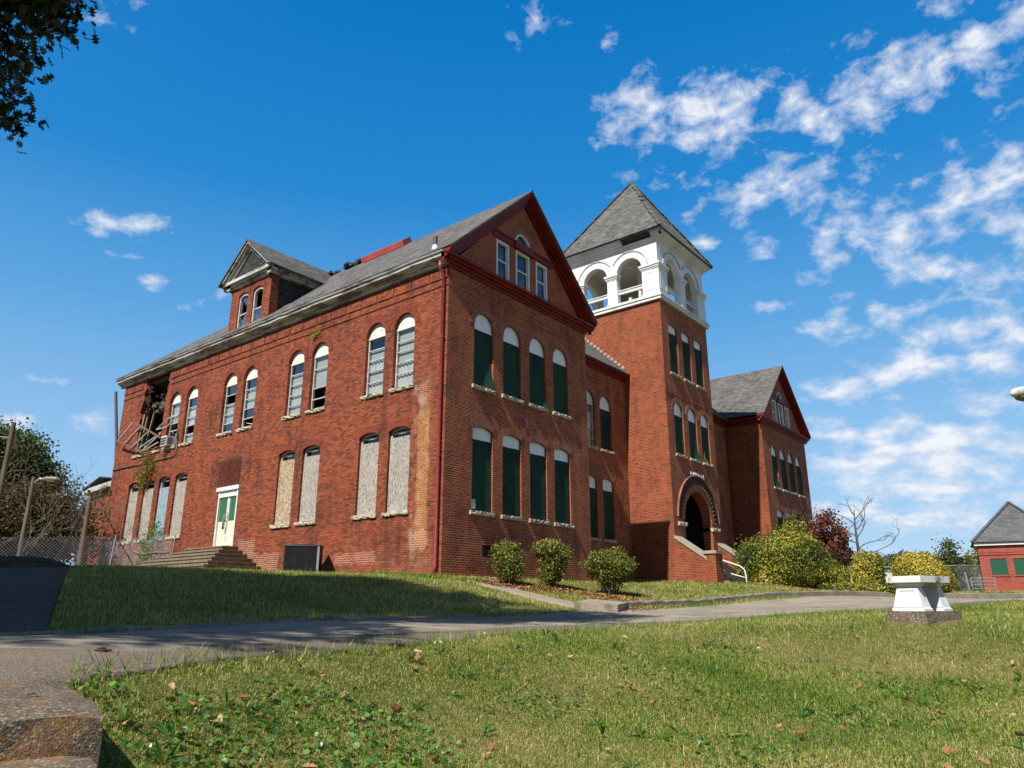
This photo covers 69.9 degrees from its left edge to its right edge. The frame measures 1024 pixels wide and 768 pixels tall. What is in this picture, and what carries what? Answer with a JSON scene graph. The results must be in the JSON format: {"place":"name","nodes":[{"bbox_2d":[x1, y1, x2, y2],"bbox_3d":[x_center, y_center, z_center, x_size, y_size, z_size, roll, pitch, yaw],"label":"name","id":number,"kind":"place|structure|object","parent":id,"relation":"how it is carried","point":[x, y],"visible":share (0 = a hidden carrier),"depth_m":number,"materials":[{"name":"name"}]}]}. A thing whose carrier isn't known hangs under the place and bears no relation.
{"place":"outdoors","nodes":[
{"label":"outdoors","id":0,"kind":"place"},
{"bbox_2d":[0,567,69,634],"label":"driveway","id":1,"kind":"structure","parent":0,"point":[27,595],"depth_m":10.66,"materials":[{"name":"black asphalt"}]},
{"bbox_2d":[0,596,1023,651],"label":"road","id":2,"kind":"structure","parent":0,"point":[246,634],"depth_m":8.96,"materials":[{"name":"grey asphalt"}]},
{"bbox_2d":[80,618,312,633],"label":"kerb","id":3,"kind":"structure","parent":2,"relation":"on","point":[135,628],"depth_m":8.11,"materials":[{"name":"concrete"}]},
{"bbox_2d":[325,614,473,619],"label":"kerb","id":4,"kind":"structure","parent":2,"relation":"on","point":[331,617],"depth_m":11.45,"materials":[{"name":"concrete"}]},
{"bbox_2d":[629,599,712,606],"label":"kerb","id":5,"kind":"structure","parent":2,"relation":"on","point":[657,602],"depth_m":20.83,"materials":[{"name":"concrete"}]},
{"bbox_2d":[630,594,803,609],"bbox_3d":[6.472,6.700,22.690,1.410,0.559,11.780,-14,-22,39],"label":"grass fringe","id":6,"kind":"object","parent":2,"relation":"on","point":[740,601],"depth_m":22.72,"materials":[{"name":"green plant"}]},
{"bbox_2d":[708,590,891,603],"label":"kerb","id":7,"kind":"structure","parent":2,"relation":"on","point":[821,593],"depth_m":27.46,"materials":[{"name":"concrete"}]},
{"bbox_2d":[944,593,1023,598],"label":"kerb","id":8,"kind":"structure","parent":2,"relation":"on","point":[987,596],"depth_m":30.96,"materials":[{"name":"concrete"}]},
{"bbox_2d":[0,600,1023,689],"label":"road edge strip","id":9,"kind":"object","parent":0,"point":[18,664],"visible":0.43,"depth_m":4.68,"materials":[{"name":"concrete"}]},
{"bbox_2d":[0,0,1023,564],"label":"sky","id":10,"kind":"structure","parent":0,"point":[848,175],"materials":[{"name":"blue"}]},
{"bbox_2d":[46,568,1023,767],"bbox_3d":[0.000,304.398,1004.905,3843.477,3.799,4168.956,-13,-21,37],"label":"lawn ground","id":11,"kind":"structure","parent":0,"point":[801,662],"depth_m":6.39,"materials":[{"name":"green plant"}]},
{"bbox_2d":[0,423,17,503],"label":"utility pole","id":12,"kind":"object","parent":11,"relation":"on","point":[11,438],"visible":1,"depth_m":31.52,"materials":[{"name":"brown wood"}]},
{"bbox_2d":[0,415,67,491],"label":"evergreen tree","id":13,"kind":"object","parent":11,"relation":"on","point":[28,442],"visible":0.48,"depth_m":40.87,"materials":[{"name":"green plant"}]},
{"bbox_2d":[0,556,75,567],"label":"asphalt berm","id":14,"kind":"structure","parent":11,"relation":"on","point":[22,561],"depth_m":17.68,"materials":[{"name":"black asphalt"}]},
{"bbox_2d":[17,476,59,555],"bbox_3d":[-16.031,4.997,24.646,1.043,3.796,0.163,-2,-17,5],"label":"lamp post","id":15,"kind":"object","parent":11,"relation":"on","point":[29,503],"visible":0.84,"depth_m":24.89,"materials":[{"name":"grey metal"}]},
{"bbox_2d":[0,631,76,634],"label":"kerb","id":16,"kind":"structure","parent":11,"relation":"on","point":[44,632],"depth_m":6.75,"materials":[{"name":"concrete"}]},
{"bbox_2d":[0,442,83,547],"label":"bare sapling","id":17,"kind":"object","parent":11,"relation":"on","point":[36,508],"visible":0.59,"depth_m":33.89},
{"bbox_2d":[0,445,87,555],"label":"evergreen tree","id":18,"kind":"object","parent":11,"relation":"on","point":[55,466],"visible":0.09,"depth_m":41.49,"materials":[{"name":"green plant"}]},
{"bbox_2d":[0,0,99,153],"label":"shade tree","id":19,"kind":"object","parent":11,"relation":"on","point":[52,13],"visible":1,"depth_m":13.27,"materials":[{"name":"green plant"}]},
{"bbox_2d":[0,678,103,767],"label":"concrete steps","id":20,"kind":"structure","parent":11,"relation":"on","point":[52,724],"depth_m":2.62,"materials":[{"name":"beige concrete"}]},
{"bbox_2d":[0,468,112,565],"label":"browning tree","id":21,"kind":"object","parent":11,"relation":"on","point":[14,507],"visible":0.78,"depth_m":35.61,"materials":[{"name":"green plant"}]},
{"bbox_2d":[0,435,114,555],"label":"bare sapling","id":22,"kind":"object","parent":11,"relation":"on","point":[38,537],"visible":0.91,"depth_m":34.10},
{"bbox_2d":[0,535,116,565],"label":"chain link fence","id":23,"kind":"object","parent":11,"relation":"on","point":[68,548],"visible":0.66,"depth_m":24.42,"materials":[{"name":"metal"}]},
{"bbox_2d":[77,496,95,564],"bbox_3d":[-15.950,5.860,27.219,0.422,3.350,0.189,2,-17,-6],"label":"utility pole","id":24,"kind":"object","parent":11,"relation":"on","point":[90,502],"visible":0.77,"depth_m":27.31,"materials":[{"name":"brown wood"}]},
{"bbox_2d":[83,476,111,566],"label":"brick outbuilding","id":25,"kind":"structure","parent":11,"relation":"on","point":[99,483],"depth_m":50.12,"materials":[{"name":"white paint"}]},
{"bbox_2d":[66,488,144,564],"bbox_3d":[-20.224,7.007,35.615,4.461,4.822,3.787,-1,-17,3],"label":"bare sapling","id":26,"kind":"object","parent":11,"relation":"on","point":[120,505],"visible":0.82,"depth_m":35.20,"materials":[{"name":"brown plant"}]},
{"bbox_2d":[83,533,175,565],"bbox_3d":[-18.926,8.502,35.778,8.756,1.874,0.206,-12,-21,35],"label":"chain link fence","id":27,"kind":"object","parent":11,"relation":"on","point":[135,552],"visible":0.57,"depth_m":35.30,"materials":[{"name":"metal"}]},
{"bbox_2d":[133,516,165,564],"bbox_3d":[-17.343,7.710,34.809,2.267,2.910,1.004,-13,-21,37],"label":"climbing vine","id":28,"kind":"object","parent":11,"relation":"on","point":[148,539],"visible":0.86,"depth_m":34.75,"materials":[{"name":"green plant"}]},
{"bbox_2d":[132,546,260,569],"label":"door steps","id":29,"kind":"structure","parent":11,"relation":"on","point":[231,557],"depth_m":29.69,"materials":[{"name":"concrete"}]},
{"bbox_2d":[282,544,324,571],"bbox_3d":[-7.461,6.383,26.134,1.440,1.319,1.120,1,-17,-5],"label":"condenser unit","id":30,"kind":"object","parent":11,"relation":"on","point":[302,557],"visible":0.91,"depth_m":25.78,"materials":[{"name":"metal"}]},
{"bbox_2d":[98,182,814,582],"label":"school building","id":31,"kind":"structure","parent":11,"relation":"on","point":[462,396],"depth_m":31.72,"materials":[{"name":"brick"}]},
{"bbox_2d":[118,478,139,544],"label":"window","id":32,"kind":"structure","parent":31,"relation":"in","point":[132,503],"depth_m":37.74,"materials":[{"name":"beige wood"}]},
{"bbox_2d":[133,475,155,543],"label":"window","id":33,"kind":"structure","parent":31,"relation":"in","point":[148,494],"depth_m":36.75,"materials":[{"name":"beige wood"}]},
{"bbox_2d":[117,386,175,458],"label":"debris","id":34,"kind":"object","parent":31,"relation":"in","point":[158,408],"depth_m":38.81,"materials":[{"name":"wood"}]},
{"bbox_2d":[134,443,159,490],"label":"hanging weed","id":35,"kind":"object","parent":31,"relation":"attached to","point":[143,475],"visible":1,"depth_m":37.18,"materials":[{"name":"green plant"}]},
{"bbox_2d":[148,471,171,541],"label":"window","id":36,"kind":"structure","parent":31,"relation":"in","point":[164,490],"depth_m":35.87,"materials":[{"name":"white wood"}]},
{"bbox_2d":[160,435,175,446],"bbox_3d":[-17.195,2.893,36.664,0.608,0.480,0.562,-13,-21,37],"label":"window air conditioner","id":37,"kind":"object","parent":31,"relation":"on","point":[166,441],"depth_m":36.44,"materials":[{"name":"white paint"}]},
{"bbox_2d":[156,387,183,450],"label":"window","id":38,"kind":"structure","parent":31,"relation":"in","point":[180,396],"depth_m":37.28,"materials":[{"name":"white glass"}]},
{"bbox_2d":[165,468,188,539],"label":"window","id":39,"kind":"structure","parent":31,"relation":"in","point":[181,483],"depth_m":34.84,"materials":[{"name":"beige wood"}]},
{"bbox_2d":[178,381,200,446],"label":"window","id":40,"kind":"structure","parent":31,"relation":"in","point":[197,390],"depth_m":36.26,"materials":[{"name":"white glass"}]},
{"bbox_2d":[213,484,239,545],"bbox_3d":[-12.428,5.826,31.856,1.950,2.740,0.356,-13,-21,37],"label":"door","id":41,"kind":"structure","parent":31,"relation":"in","point":[225,522],"depth_m":31.91,"materials":[{"name":"white paint"}]},
{"bbox_2d":[216,367,240,436],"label":"window","id":42,"kind":"structure","parent":31,"relation":"in","point":[236,377],"depth_m":34.17,"materials":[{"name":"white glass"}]},
{"bbox_2d":[237,288,249,327],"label":"window","id":43,"kind":"structure","parent":31,"relation":"in","point":[242,291],"depth_m":35.57,"materials":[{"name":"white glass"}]},
{"bbox_2d":[236,360,260,431],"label":"window","id":44,"kind":"structure","parent":31,"relation":"in","point":[255,371],"depth_m":33.23,"materials":[{"name":"white glass"}]},
{"bbox_2d":[251,281,264,321],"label":"window","id":45,"kind":"structure","parent":31,"relation":"in","point":[259,283],"depth_m":34.83,"materials":[{"name":"white glass"}]},
{"bbox_2d":[269,444,296,528],"bbox_3d":[-9.189,4.132,29.709,1.320,3.380,0.357,-13,-21,37],"label":"window","id":46,"kind":"structure","parent":31,"relation":"in","point":[285,483],"depth_m":29.72,"materials":[{"name":"beige wood"}]},
{"bbox_2d":[281,344,307,420],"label":"window","id":47,"kind":"structure","parent":31,"relation":"in","point":[293,412],"depth_m":31.09,"materials":[{"name":"white glass"}]},
{"bbox_2d":[294,439,321,525],"bbox_3d":[-7.912,3.838,28.739,1.320,3.380,0.343,-13,-21,37],"label":"window","id":48,"kind":"structure","parent":31,"relation":"in","point":[309,483],"depth_m":28.76,"materials":[{"name":"beige wood"}]},
{"bbox_2d":[305,335,332,414],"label":"window","id":49,"kind":"structure","parent":31,"relation":"in","point":[322,352],"depth_m":30.22,"materials":[{"name":"white glass"}]},
{"bbox_2d":[351,426,380,519],"bbox_3d":[-5.221,3.213,26.672,1.320,3.380,0.348,-13,-21,37],"label":"window","id":50,"kind":"structure","parent":31,"relation":"in","point":[366,506],"depth_m":26.69,"materials":[{"name":"beige wood"}]},
{"bbox_2d":[360,316,389,400],"bbox_3d":[-5.182,-1.031,27.924,1.600,3.270,0.377,-13,-21,37],"label":"window","id":51,"kind":"structure","parent":31,"relation":"in","point":[375,359],"depth_m":28.06,"materials":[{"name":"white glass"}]},
{"bbox_2d":[381,419,412,516],"bbox_3d":[-3.962,2.918,25.697,1.320,3.380,0.362,-13,-21,37],"label":"window","id":52,"kind":"structure","parent":31,"relation":"in","point":[400,441],"depth_m":25.71,"materials":[{"name":"beige wood"}]},
{"bbox_2d":[388,306,419,392],"bbox_3d":[-3.931,-1.320,26.969,1.600,3.270,0.366,-13,-21,37],"label":"window","id":53,"kind":"structure","parent":31,"relation":"in","point":[406,327],"depth_m":27.12,"materials":[{"name":"clear glass"}]},
{"bbox_2d":[469,419,495,517],"bbox_3d":[-1.052,2.935,25.788,0.246,3.400,1.317,-13,-21,37],"label":"window","id":54,"kind":"structure","parent":31,"relation":"in","point":[481,441],"depth_m":25.85,"materials":[{"name":"wood"}]},
{"bbox_2d":[470,307,497,394],"bbox_3d":[-1.049,-1.292,27.064,0.255,3.270,1.600,-13,-21,37],"label":"window","id":55,"kind":"structure","parent":31,"relation":"in","point":[483,381],"depth_m":27.11,"materials":[{"name":"wood"}]},
{"bbox_2d":[496,238,508,279],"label":"window","id":56,"kind":"structure","parent":31,"relation":"in","point":[502,249],"depth_m":29.14,"materials":[{"name":"white paint"}]},
{"bbox_2d":[499,320,524,404],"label":"window","id":57,"kind":"structure","parent":31,"relation":"in","point":[510,340],"depth_m":28.37,"materials":[{"name":"wood"}]},
{"bbox_2d":[501,428,524,521],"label":"window","id":58,"kind":"structure","parent":31,"relation":"in","point":[511,452],"depth_m":27.10,"materials":[{"name":"wood"}]},
{"bbox_2d":[511,228,533,249],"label":"window","id":59,"kind":"structure","parent":31,"relation":"in","point":[523,237],"depth_m":30.50,"materials":[{"name":"white paint"}]},
{"bbox_2d":[516,250,529,290],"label":"window","id":60,"kind":"structure","parent":31,"relation":"in","point":[522,261],"depth_m":30.14,"materials":[{"name":"white paint"}]},
{"bbox_2d":[525,332,548,412],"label":"window","id":61,"kind":"structure","parent":31,"relation":"in","point":[537,399],"depth_m":29.57,"materials":[{"name":"wood"}]},
{"bbox_2d":[528,436,550,524],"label":"window","id":62,"kind":"structure","parent":31,"relation":"in","point":[537,466],"depth_m":28.32,"materials":[{"name":"wood"}]},
{"bbox_2d":[536,262,546,299],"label":"window","id":63,"kind":"structure","parent":31,"relation":"in","point":[541,271],"depth_m":31.09,"materials":[{"name":"white paint"}]},
{"bbox_2d":[549,342,571,419],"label":"window","id":64,"kind":"structure","parent":31,"relation":"in","point":[559,371],"depth_m":30.81,"materials":[{"name":"wood"}]},
{"bbox_2d":[553,443,574,528],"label":"window","id":65,"kind":"structure","parent":31,"relation":"in","point":[562,499],"depth_m":29.53,"materials":[{"name":"wood"}]},
{"bbox_2d":[586,385,597,449],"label":"window","id":66,"kind":"structure","parent":31,"relation":"in","point":[589,400],"depth_m":37.06,"materials":[{"name":"grey glass"}]},
{"bbox_2d":[589,470,600,540],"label":"window","id":67,"kind":"structure","parent":31,"relation":"in","point":[591,480],"depth_m":35.67,"materials":[{"name":"wood"}]},
{"bbox_2d":[597,391,614,454],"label":"window","id":68,"kind":"structure","parent":31,"relation":"in","point":[604,408],"depth_m":37.95,"materials":[{"name":"wood"}]},
{"bbox_2d":[601,474,617,542],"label":"window","id":69,"kind":"structure","parent":31,"relation":"in","point":[607,486],"depth_m":36.69,"materials":[{"name":"wood"}]},
{"bbox_2d":[667,320,681,378],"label":"window","id":70,"kind":"structure","parent":31,"relation":"in","point":[672,338],"depth_m":40.28,"materials":[{"name":"wood"}]},
{"bbox_2d":[671,398,687,458],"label":"window","id":71,"kind":"structure","parent":31,"relation":"in","point":[677,413],"depth_m":39.02,"materials":[{"name":"wood"}]},
{"bbox_2d":[680,328,694,385],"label":"window","id":72,"kind":"structure","parent":31,"relation":"in","point":[685,346],"depth_m":41.49,"materials":[{"name":"wood"}]},
{"bbox_2d":[686,404,701,463],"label":"window","id":73,"kind":"structure","parent":31,"relation":"in","point":[695,457],"depth_m":40.24,"materials":[{"name":"wood"}]},
{"bbox_2d":[693,336,706,391],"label":"window","id":74,"kind":"structure","parent":31,"relation":"in","point":[699,374],"depth_m":42.68,"materials":[{"name":"wood"}]},
{"bbox_2d":[698,410,713,467],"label":"window","id":75,"kind":"structure","parent":31,"relation":"in","point":[704,431],"depth_m":41.47,"materials":[{"name":"wood"}]},
{"bbox_2d":[769,442,781,490],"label":"window","id":76,"kind":"structure","parent":31,"relation":"in","point":[777,485],"depth_m":49.67,"materials":[{"name":"wood"}]},
{"bbox_2d":[778,446,789,493],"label":"window","id":77,"kind":"structure","parent":31,"relation":"in","point":[780,454],"depth_m":50.94,"materials":[{"name":"wood"}]},
{"bbox_2d":[786,449,797,495],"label":"window","id":78,"kind":"structure","parent":31,"relation":"in","point":[793,489],"depth_m":52.14,"materials":[{"name":"wood"}]},
{"bbox_2d":[794,453,805,498],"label":"window","id":79,"kind":"structure","parent":31,"relation":"in","point":[796,455],"depth_m":53.37,"materials":[{"name":"wood"}]},
{"bbox_2d":[487,538,526,583],"bbox_3d":[-0.166,5.893,24.059,1.317,1.662,1.240,0,-17,0],"label":"nandina shrub","id":80,"kind":"object","parent":11,"relation":"on","point":[508,555],"visible":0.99,"depth_m":23.90,"materials":[{"name":"green plant"}]},
{"bbox_2d":[4,560,1023,644],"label":"grass","id":81,"kind":"structure","parent":11,"relation":"on","point":[357,575],"depth_m":15.08,"materials":[{"name":"green plant"}]},
{"bbox_2d":[57,627,1023,767],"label":"lawn weeds","id":82,"kind":"object","parent":11,"relation":"on","point":[222,757],"visible":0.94,"depth_m":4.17,"materials":[{"name":"green plant"}]},
{"bbox_2d":[64,598,1022,697],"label":"grass fringe","id":83,"kind":"object","parent":11,"relation":"on","point":[106,666],"depth_m":6.15,"materials":[{"name":"green plant"}]},
{"bbox_2d":[528,537,574,586],"bbox_3d":[1.351,6.183,25.077,1.608,1.830,1.381,0,-17,0],"label":"nandina shrub","id":84,"kind":"object","parent":11,"relation":"on","point":[551,556],"visible":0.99,"depth_m":24.80,"materials":[{"name":"green plant"}]},
{"bbox_2d":[460,575,647,601],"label":"leaf litter","id":85,"kind":"object","parent":11,"relation":"on","point":[553,589],"visible":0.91,"depth_m":23.61,"materials":[{"name":"brown plant"}]},
{"bbox_2d":[574,599,628,611],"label":"path end slab","id":86,"kind":"structure","parent":11,"relation":"on","point":[600,605],"depth_m":17.17,"materials":[{"name":"concrete"}]},
{"bbox_2d":[578,545,638,594],"bbox_3d":[3.314,6.580,25.547,2.070,1.840,1.787,0,-17,0],"label":"bush","id":87,"kind":"object","parent":11,"relation":"on","point":[607,567],"visible":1,"depth_m":25.20,"materials":[{"name":"green plant"}]},
{"bbox_2d":[729,526,843,589],"bbox_3d":[14.315,9.159,37.889,5.465,3.586,4.422,-9,-19,28],"label":"euonymus shrub","id":88,"kind":"object","parent":11,"relation":"on","point":[812,567],"visible":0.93,"depth_m":37.10,"materials":[{"name":"yellow plant"}]},
{"bbox_2d":[772,511,808,585],"bbox_3d":[14.733,8.830,38.395,1.859,4.299,0.931,-6,-18,18],"label":"shrub","id":89,"kind":"object","parent":11,"relation":"on","point":[793,525],"visible":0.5,"depth_m":38.72,"materials":[{"name":"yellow plant"}]},
{"bbox_2d":[807,560,853,589],"bbox_3d":[17.187,10.444,39.861,2.538,2.194,2.119,8,-19,-26],"label":"euonymus shrub","id":90,"kind":"object","parent":11,"relation":"on","point":[840,578],"visible":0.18,"depth_m":39.42,"materials":[{"name":"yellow plant"}]},
{"bbox_2d":[799,508,862,568],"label":"red leaved tree","id":91,"kind":"object","parent":11,"relation":"on","point":[834,536],"visible":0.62,"depth_m":48.41,"materials":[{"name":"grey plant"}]},
{"bbox_2d":[800,495,899,565],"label":"bare tree","id":92,"kind":"object","parent":11,"relation":"on","point":[857,541],"visible":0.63,"depth_m":50.05,"materials":[{"name":"wood"}]},
{"bbox_2d":[818,580,896,594],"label":"hedge","id":93,"kind":"object","parent":11,"relation":"on","point":[880,586],"visible":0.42,"depth_m":35.31,"materials":[{"name":"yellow plant"}]},
{"bbox_2d":[849,547,886,583],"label":"euonymus shrub","id":94,"kind":"object","parent":11,"relation":"on","point":[868,567],"visible":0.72,"depth_m":40.58,"materials":[{"name":"yellow plant"}]},
{"bbox_2d":[883,549,912,569],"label":"distant tree","id":95,"kind":"object","parent":11,"relation":"on","point":[888,562],"visible":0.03,"depth_m":82.81,"materials":[{"name":"green plant"}]},
{"bbox_2d":[885,575,961,624],"bbox_3d":[5.788,3.151,10.297,0.911,0.858,0.544,11,-20,-31],"label":"pedestal","id":96,"kind":"object","parent":11,"relation":"on","point":[921,599],"visible":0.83,"depth_m":10.15,"materials":[{"name":"stone"}]},
{"bbox_2d":[888,550,961,592],"bbox_3d":[18.999,8.818,33.812,2.895,2.487,2.697,0,-17,0],"label":"golden bush","id":97,"kind":"object","parent":11,"relation":"on","point":[915,563],"visible":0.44,"depth_m":33.21,"materials":[{"name":"yellow plant"}]},
{"bbox_2d":[884,564,983,590],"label":"chain link fence","id":98,"kind":"object","parent":11,"relation":"on","point":[978,570],"visible":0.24,"depth_m":40.44,"materials":[{"name":"metal"}]},
{"bbox_2d":[931,535,980,590],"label":"dark evergreen","id":99,"kind":"object","parent":11,"relation":"on","point":[948,558],"visible":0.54,"depth_m":44.70,"materials":[{"name":"green plant"}]},
{"bbox_2d":[960,548,983,590],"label":"distant tree","id":100,"kind":"object","parent":11,"relation":"on","point":[973,556],"visible":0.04,"depth_m":85.87,"materials":[{"name":"green plant"}]},
{"bbox_2d":[962,572,996,590],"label":"metal gate","id":101,"kind":"structure","parent":11,"relation":"on","point":[966,580],"depth_m":39.14,"materials":[{"name":"metal"}]},
{"bbox_2d":[970,501,1023,590],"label":"brick kiosk","id":102,"kind":"object","parent":11,"relation":"on","point":[997,542],"visible":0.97,"depth_m":39.84,"materials":[{"name":"red brick"}]},
{"bbox_2d":[990,559,1010,576],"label":"window","id":103,"kind":"structure","parent":102,"relation":"in","point":[999,568],"depth_m":39.64,"materials":[{"name":"wood"}]},
{"bbox_2d":[1013,558,1023,575],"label":"window","id":104,"kind":"structure","parent":102,"relation":"in","point":[1018,562],"depth_m":39.21,"materials":[{"name":"wood"}]},
{"bbox_2d":[1010,386,1023,401],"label":"street lamp","id":105,"kind":"object","parent":11,"relation":"on","point":[1017,393],"visible":1,"depth_m":15.29,"materials":[{"name":"metal"}]},
{"bbox_2d":[456,576,625,609],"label":"path","id":106,"kind":"structure","parent":0,"point":[552,600],"depth_m":20.93,"materials":[{"name":"concrete"}]},
{"bbox_2d":[370,568,488,581],"bbox_3d":[-2.569,5.947,22.773,4.061,0.481,1.415,4,-17,-14],"label":"grass fringe","id":107,"kind":"object","parent":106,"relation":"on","point":[435,575],"depth_m":22.55,"materials":[{"name":"green plant"}]},
{"bbox_2d":[413,600,1023,723],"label":"grass","id":108,"kind":"structure","parent":0,"point":[994,612],"depth_m":8.67,"materials":[{"name":"green plant"}]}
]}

